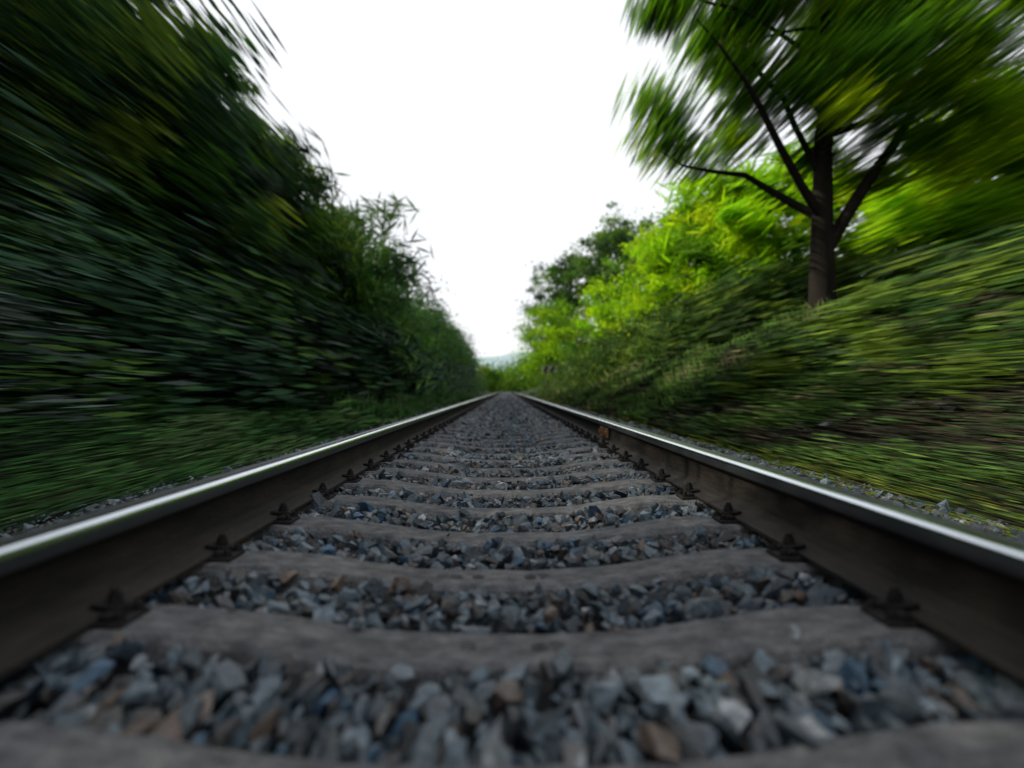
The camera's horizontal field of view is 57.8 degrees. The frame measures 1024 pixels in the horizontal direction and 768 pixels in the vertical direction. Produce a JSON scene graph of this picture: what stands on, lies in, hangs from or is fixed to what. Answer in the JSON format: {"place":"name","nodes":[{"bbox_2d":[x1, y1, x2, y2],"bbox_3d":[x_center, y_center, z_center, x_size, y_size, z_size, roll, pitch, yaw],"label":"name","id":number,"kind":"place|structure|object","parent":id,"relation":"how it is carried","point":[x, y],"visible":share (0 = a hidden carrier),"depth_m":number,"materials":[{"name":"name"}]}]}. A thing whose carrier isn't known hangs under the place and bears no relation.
{"place":"outdoors","nodes":[
{"label":"outdoors","id":0,"kind":"place"},
{"bbox_2d":[0,292,1023,529],"bbox_3d":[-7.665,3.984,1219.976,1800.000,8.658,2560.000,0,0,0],"label":"ground","id":1,"kind":"structure","parent":0,"point":[929,500],"depth_m":5.26,"materials":[{"name":"green plant"}]},
{"bbox_2d":[0,0,244,304],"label":"deciduous tree","id":2,"kind":"object","parent":1,"relation":"on","point":[56,97],"visible":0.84,"depth_m":11.59,"materials":[{"name":"green plant"}]},
{"bbox_2d":[0,0,286,286],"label":"deciduous tree","id":3,"kind":"object","parent":1,"relation":"on","point":[165,73],"visible":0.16,"depth_m":15.61,"materials":[{"name":"green plant"}]},
{"bbox_2d":[0,0,308,300],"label":"deciduous tree","id":4,"kind":"object","parent":1,"relation":"on","point":[253,183],"visible":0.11,"depth_m":17.55,"materials":[{"name":"green plant"}]},
{"bbox_2d":[85,0,311,298],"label":"deciduous tree","id":5,"kind":"object","parent":1,"relation":"on","point":[232,86],"visible":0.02,"depth_m":21.61,"materials":[{"name":"green plant"}]},
{"bbox_2d":[0,364,484,536],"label":"grass","id":6,"kind":"structure","parent":1,"relation":"on","point":[263,434],"depth_m":6.42,"materials":[{"name":"green plant"}]},
{"bbox_2d":[0,43,490,483],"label":"undergrowth","id":7,"kind":"object","parent":1,"relation":"on","point":[140,320],"visible":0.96,"depth_m":9.58,"materials":[{"name":"green plant"}]},
{"bbox_2d":[179,83,344,317],"bbox_3d":[-8.180,-3.469,24.194,6.853,7.332,9.325,0,0,0],"label":"deciduous tree","id":8,"kind":"object","parent":1,"relation":"on","point":[290,259],"visible":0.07,"depth_m":24.10,"materials":[{"name":"green plant"}]},
{"bbox_2d":[191,65,357,309],"bbox_3d":[-8.518,-4.700,27.015,8.129,9.444,9.383,0,0,0],"label":"deciduous tree","id":9,"kind":"object","parent":1,"relation":"on","point":[316,228],"visible":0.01,"depth_m":27.19,"materials":[{"name":"green plant"}]},
{"bbox_2d":[266,139,369,321],"bbox_3d":[-8.373,-4.056,30.371,7.228,8.710,8.337,0,0,0],"label":"deciduous tree","id":10,"kind":"object","parent":1,"relation":"on","point":[339,250],"visible":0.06,"depth_m":30.73,"materials":[{"name":"green plant"}]},
{"bbox_2d":[296,200,421,336],"bbox_3d":[-7.388,-3.358,33.673,8.248,8.199,8.989,0,0,0],"label":"deciduous tree","id":11,"kind":"object","parent":1,"relation":"on","point":[361,293],"visible":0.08,"depth_m":33.30,"materials":[{"name":"green plant"}]},
{"bbox_2d":[319,191,435,345],"bbox_3d":[-7.543,-3.683,39.560,8.251,8.918,7.760,0,0,38],"label":"deciduous tree","id":12,"kind":"object","parent":1,"relation":"on","point":[387,256],"visible":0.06,"depth_m":38.72,"materials":[{"name":"green plant"}]},
{"bbox_2d":[336,213,433,343],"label":"deciduous tree","id":13,"kind":"object","parent":1,"relation":"on","point":[397,319],"visible":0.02,"depth_m":44.24,"materials":[{"name":"green plant"}]},
{"bbox_2d":[388,285,437,356],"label":"deciduous tree","id":14,"kind":"object","parent":1,"relation":"on","point":[422,330],"depth_m":61.00,"materials":[{"name":"green plant"}]},
{"bbox_2d":[377,257,457,372],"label":"deciduous tree","id":15,"kind":"object","parent":1,"relation":"on","point":[422,318],"visible":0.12,"depth_m":55.83,"materials":[{"name":"green plant"}]},
{"bbox_2d":[373,237,463,370],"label":"deciduous tree","id":16,"kind":"object","parent":1,"relation":"on","point":[427,310],"visible":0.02,"depth_m":51.13,"materials":[{"name":"green plant"}]},
{"bbox_2d":[397,302,444,359],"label":"deciduous tree","id":17,"kind":"object","parent":1,"relation":"on","point":[433,344],"visible":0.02,"depth_m":65.82,"materials":[{"name":"green plant"}]},
{"bbox_2d":[400,280,444,356],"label":"deciduous tree","id":18,"kind":"object","parent":1,"relation":"on","point":[438,289],"depth_m":71.25,"materials":[{"name":"green plant"}]},
{"bbox_2d":[393,279,459,369],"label":"deciduous tree","id":19,"kind":"object","parent":1,"relation":"on","point":[444,330],"visible":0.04,"depth_m":76.49,"materials":[{"name":"green plant"}]},
{"bbox_2d":[423,306,459,386],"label":"deciduous tree","id":20,"kind":"object","parent":1,"relation":"on","point":[442,347],"visible":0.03,"depth_m":81.53,"materials":[{"name":"green plant"}]},
{"bbox_2d":[422,299,468,386],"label":"deciduous tree","id":21,"kind":"object","parent":1,"relation":"on","point":[447,314],"visible":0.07,"depth_m":88.01,"materials":[{"name":"green plant"}]},
{"bbox_2d":[441,322,461,381],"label":"deciduous tree","id":22,"kind":"object","parent":1,"relation":"on","point":[452,342],"depth_m":92.05,"materials":[{"name":"green plant"}]},
{"bbox_2d":[440,309,467,382],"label":"deciduous tree","id":23,"kind":"object","parent":1,"relation":"on","point":[452,353],"visible":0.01,"depth_m":98.08,"materials":[{"name":"green plant"}]},
{"bbox_2d":[446,324,462,382],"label":"deciduous tree","id":24,"kind":"object","parent":1,"relation":"on","point":[455,353],"depth_m":102.61,"materials":[{"name":"green plant"}]},
{"bbox_2d":[445,316,473,387],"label":"deciduous tree","id":25,"kind":"object","parent":1,"relation":"on","point":[460,356],"visible":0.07,"depth_m":106.73,"materials":[{"name":"green plant"}]},
{"bbox_2d":[446,323,473,361],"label":"deciduous tree","id":26,"kind":"object","parent":1,"relation":"on","point":[463,348],"visible":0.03,"depth_m":127.15,"materials":[{"name":"green plant"}]},
{"bbox_2d":[443,320,480,384],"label":"deciduous tree","id":27,"kind":"object","parent":1,"relation":"on","point":[470,336],"visible":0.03,"depth_m":117.19,"materials":[{"name":"green plant"}]},
{"bbox_2d":[446,335,485,385],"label":"deciduous tree","id":28,"kind":"object","parent":1,"relation":"on","point":[466,355],"visible":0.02,"depth_m":111.58,"materials":[{"name":"green plant"}]},
{"bbox_2d":[462,339,479,374],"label":"deciduous tree","id":29,"kind":"object","parent":1,"relation":"on","point":[472,354],"visible":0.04,"depth_m":137.57,"materials":[{"name":"green plant"}]},
{"bbox_2d":[0,393,1023,767],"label":"ballast gravel","id":30,"kind":"structure","parent":1,"relation":"on","point":[324,709],"depth_m":1.40,"materials":[{"name":"grey gravel"}]},
{"bbox_2d":[0,391,1023,767],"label":"railway track","id":31,"kind":"structure","parent":30,"relation":"on","point":[936,587],"depth_m":1.66,"materials":[{"name":"wood"},{"name":"iron"}]},
{"bbox_2d":[470,346,561,392],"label":"distant trees","id":32,"kind":"object","parent":1,"relation":"on","point":[508,379],"visible":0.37,"depth_m":170.82,"materials":[{"name":"green plant"}]},
{"bbox_2d":[509,306,548,385],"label":"deciduous tree","id":33,"kind":"object","parent":1,"relation":"on","point":[521,354],"visible":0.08,"depth_m":124.86,"materials":[{"name":"green plant"}]},
{"bbox_2d":[507,300,569,388],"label":"deciduous tree","id":34,"kind":"object","parent":1,"relation":"on","point":[541,314],"visible":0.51,"depth_m":99.36,"materials":[{"name":"green plant"}]},
{"bbox_2d":[513,261,578,382],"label":"deciduous tree","id":35,"kind":"object","parent":1,"relation":"on","point":[535,279],"visible":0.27,"depth_m":104.22,"materials":[{"name":"green plant"}]},
{"bbox_2d":[542,366,556,393],"bbox_3d":[2.292,-0.115,56.996,0.900,1.960,0.103,0,0,0],"label":"railway marker sign","id":36,"kind":"object","parent":1,"relation":"on","point":[545,369],"visible":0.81,"depth_m":56.96,"materials":[{"name":"grey metal"}]},
{"bbox_2d":[529,299,594,379],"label":"deciduous tree","id":37,"kind":"object","parent":1,"relation":"on","point":[549,354],"visible":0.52,"depth_m":81.51,"materials":[{"name":"green plant"}]},
{"bbox_2d":[539,247,597,371],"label":"tree","id":38,"kind":"object","parent":1,"relation":"on","point":[566,295],"visible":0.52,"depth_m":87.24,"materials":[{"name":"green plant"}]},
{"bbox_2d":[544,277,612,368],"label":"deciduous tree","id":39,"kind":"object","parent":1,"relation":"on","point":[572,346],"visible":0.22,"depth_m":63.57,"materials":[{"name":"green plant"}]},
{"bbox_2d":[553,223,637,316],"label":"pine tree","id":40,"kind":"object","parent":1,"relation":"on","point":[604,239],"visible":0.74,"depth_m":73.32,"materials":[{"name":"green plant"}]},
{"bbox_2d":[558,254,645,355],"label":"deciduous tree","id":41,"kind":"object","parent":1,"relation":"on","point":[598,311],"visible":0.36,"depth_m":54.68,"materials":[{"name":"green plant"}]},
{"bbox_2d":[591,200,657,309],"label":"pine tree","id":42,"kind":"object","parent":1,"relation":"on","point":[624,222],"visible":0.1,"depth_m":79.66,"materials":[{"name":"green plant"}]},
{"bbox_2d":[590,196,703,343],"bbox_3d":[7.478,-5.092,46.009,6.320,8.268,6.347,0,0,-28],"label":"deciduous tree","id":43,"kind":"object","parent":1,"relation":"on","point":[628,277],"visible":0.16,"depth_m":45.43,"materials":[{"name":"green plant"}]},
{"bbox_2d":[626,206,688,298],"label":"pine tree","id":44,"kind":"object","parent":1,"relation":"on","point":[645,259],"visible":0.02,"depth_m":65.41,"materials":[{"name":"green plant"}]},
{"bbox_2d":[624,155,791,336],"bbox_3d":[8.486,-5.394,37.921,7.959,8.483,8.319,0,0,0],"label":"deciduous tree","id":45,"kind":"object","parent":1,"relation":"on","point":[658,261],"visible":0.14,"depth_m":37.21,"materials":[{"name":"green plant"}]},
{"bbox_2d":[523,214,1023,413],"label":"bank shrubs","id":46,"kind":"object","parent":1,"relation":"on","point":[938,275],"visible":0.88,"depth_m":12.31,"materials":[{"name":"green plant"}]},
{"bbox_2d":[528,260,1023,516],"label":"bank grass","id":47,"kind":"structure","parent":1,"relation":"on","point":[666,399],"depth_m":8.09,"materials":[{"name":"green plant"}]},
{"bbox_2d":[535,392,1023,536],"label":"verge plants","id":48,"kind":"object","parent":1,"relation":"on","point":[814,466],"visible":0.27,"depth_m":4.79,"materials":[{"name":"green plant"}]},
{"bbox_2d":[658,137,919,298],"bbox_3d":[8.971,-4.772,29.772,8.059,6.474,9.723,0,0,0],"label":"deciduous tree","id":49,"kind":"object","parent":1,"relation":"on","point":[751,218],"visible":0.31,"depth_m":28.81,"materials":[{"name":"green plant"}]},
{"bbox_2d":[590,0,1023,309],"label":"deciduous tree","id":50,"kind":"object","parent":1,"relation":"on","point":[897,67],"visible":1,"depth_m":18.12,"materials":[{"name":"green plant"}]},
{"bbox_2d":[706,399,974,438],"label":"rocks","id":51,"kind":"object","parent":1,"relation":"on","point":[944,409],"visible":0.16,"depth_m":6.70,"materials":[{"name":"stone"}]},
{"bbox_2d":[833,110,1023,273],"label":"deciduous tree","id":52,"kind":"object","parent":1,"relation":"on","point":[987,201],"visible":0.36,"depth_m":23.50,"materials":[{"name":"green plant"}]},
{"bbox_2d":[885,57,1022,193],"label":"deciduous tree","id":53,"kind":"object","parent":1,"relation":"on","point":[946,114],"visible":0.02,"depth_m":30.75,"materials":[{"name":"green plant"}]},
{"bbox_2d":[476,351,581,374],"bbox_3d":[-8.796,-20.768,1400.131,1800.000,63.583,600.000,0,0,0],"label":"hills","id":54,"kind":"structure","parent":0,"point":[502,358],"depth_m":1264.48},
{"bbox_2d":[129,0,1023,357],"label":"sky","id":55,"kind":"structure","parent":0,"point":[482,114],"materials":[{"name":"white"}]}
]}

